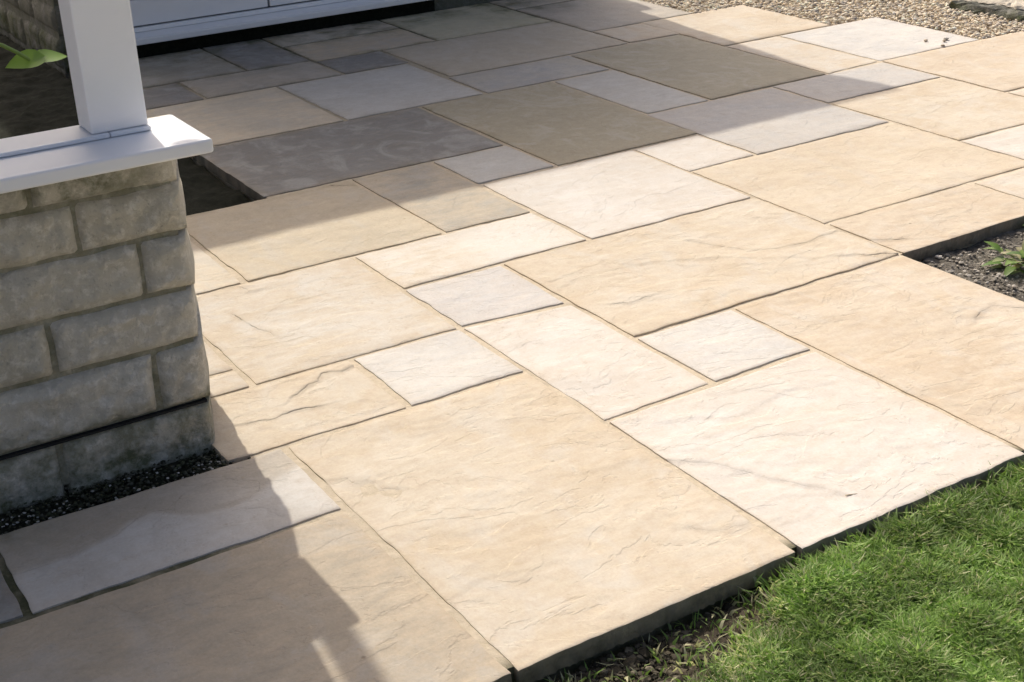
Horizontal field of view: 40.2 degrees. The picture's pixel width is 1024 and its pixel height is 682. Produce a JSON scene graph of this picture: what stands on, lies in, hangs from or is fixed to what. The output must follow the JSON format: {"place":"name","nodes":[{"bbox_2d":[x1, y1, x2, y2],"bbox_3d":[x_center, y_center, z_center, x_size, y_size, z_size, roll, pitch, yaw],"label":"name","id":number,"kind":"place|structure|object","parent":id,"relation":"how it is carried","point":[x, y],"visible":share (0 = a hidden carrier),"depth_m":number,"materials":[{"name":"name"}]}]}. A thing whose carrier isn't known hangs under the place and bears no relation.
{"place":"outdoors","nodes":[
{"label":"outdoors","id":0,"kind":"place"},
{"bbox_2d":[0,33,249,215],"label":"planting strip","id":1,"kind":"object","parent":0,"point":[40,98],"visible":0.3,"depth_m":5.59,"materials":[{"name":"soil"}]},
{"bbox_2d":[0,448,250,534],"bbox_3d":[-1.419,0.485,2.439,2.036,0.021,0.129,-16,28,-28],"label":"pebbles","id":2,"kind":"object","parent":0,"point":[89,500],"visible":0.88,"depth_m":2.79,"materials":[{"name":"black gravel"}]},
{"bbox_2d":[0,114,214,513],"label":"stone wall","id":3,"kind":"structure","parent":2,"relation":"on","point":[104,370],"depth_m":2.69,"materials":[{"name":"grey stone"}]},
{"bbox_2d":[58,0,147,133],"bbox_3d":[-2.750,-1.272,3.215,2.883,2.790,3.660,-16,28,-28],"label":"post","id":4,"kind":"object","parent":3,"relation":"on","point":[101,47],"visible":1,"depth_m":2.57,"materials":[{"name":"white paint"}]},
{"bbox_2d":[1,456,233,526],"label":"pale chippings","id":5,"kind":"object","parent":2,"relation":"on","point":[116,498],"visible":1,"depth_m":2.75,"materials":[{"name":"grey gravel"}]},
{"bbox_2d":[0,0,1023,681],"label":"patio","id":6,"kind":"structure","parent":0,"point":[544,340],"depth_m":3.33,"materials":[{"name":"stone"}]},
{"bbox_2d":[543,455,1023,681],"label":"lawn ground","id":7,"kind":"structure","parent":0,"point":[703,631],"depth_m":2.36,"materials":[{"name":"green plant"}]},
{"bbox_2d":[553,585,770,681],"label":"earth crumbs","id":8,"kind":"object","parent":7,"relation":"on","point":[630,658],"visible":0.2,"depth_m":2.30,"materials":[{"name":"brown soil"}]},
{"bbox_2d":[641,0,1023,39],"bbox_3d":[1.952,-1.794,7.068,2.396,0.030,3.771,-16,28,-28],"label":"gravel","id":9,"kind":"structure","parent":0,"point":[920,17],"depth_m":6.51,"materials":[{"name":"beige gravel"}]},
{"bbox_2d":[948,0,1023,21],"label":"rock","id":10,"kind":"object","parent":9,"relation":"on","point":[1013,10],"visible":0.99,"depth_m":6.38,"materials":[{"name":"beige stone"}]},
{"bbox_2d":[920,227,1023,301],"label":"flower bed","id":11,"kind":"object","parent":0,"point":[978,245],"visible":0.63,"depth_m":3.80,"materials":[{"name":"soil"}]},
{"bbox_2d":[982,240,1023,277],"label":"weed","id":12,"kind":"object","parent":11,"relation":"on","point":[1015,262],"visible":1,"depth_m":3.74,"materials":[{"name":"green plant"}]},
{"label":"ground","id":13,"kind":"structure","parent":0,"visible":0},
{"bbox_2d":[0,43,67,68],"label":"leafy plant","id":14,"kind":"object","parent":13,"relation":"on","point":[28,58],"visible":0.97,"depth_m":2.96,"materials":[{"name":"green plant"}]},
{"bbox_2d":[0,0,499,79],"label":"house","id":15,"kind":"structure","parent":13,"relation":"on","point":[161,27],"depth_m":6.43,"materials":[{"name":"stone"}]},
{"bbox_2d":[130,0,427,45],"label":"door","id":16,"kind":"structure","parent":15,"relation":"in","point":[154,21],"depth_m":6.36,"materials":[{"name":"white plastic"}]}
]}

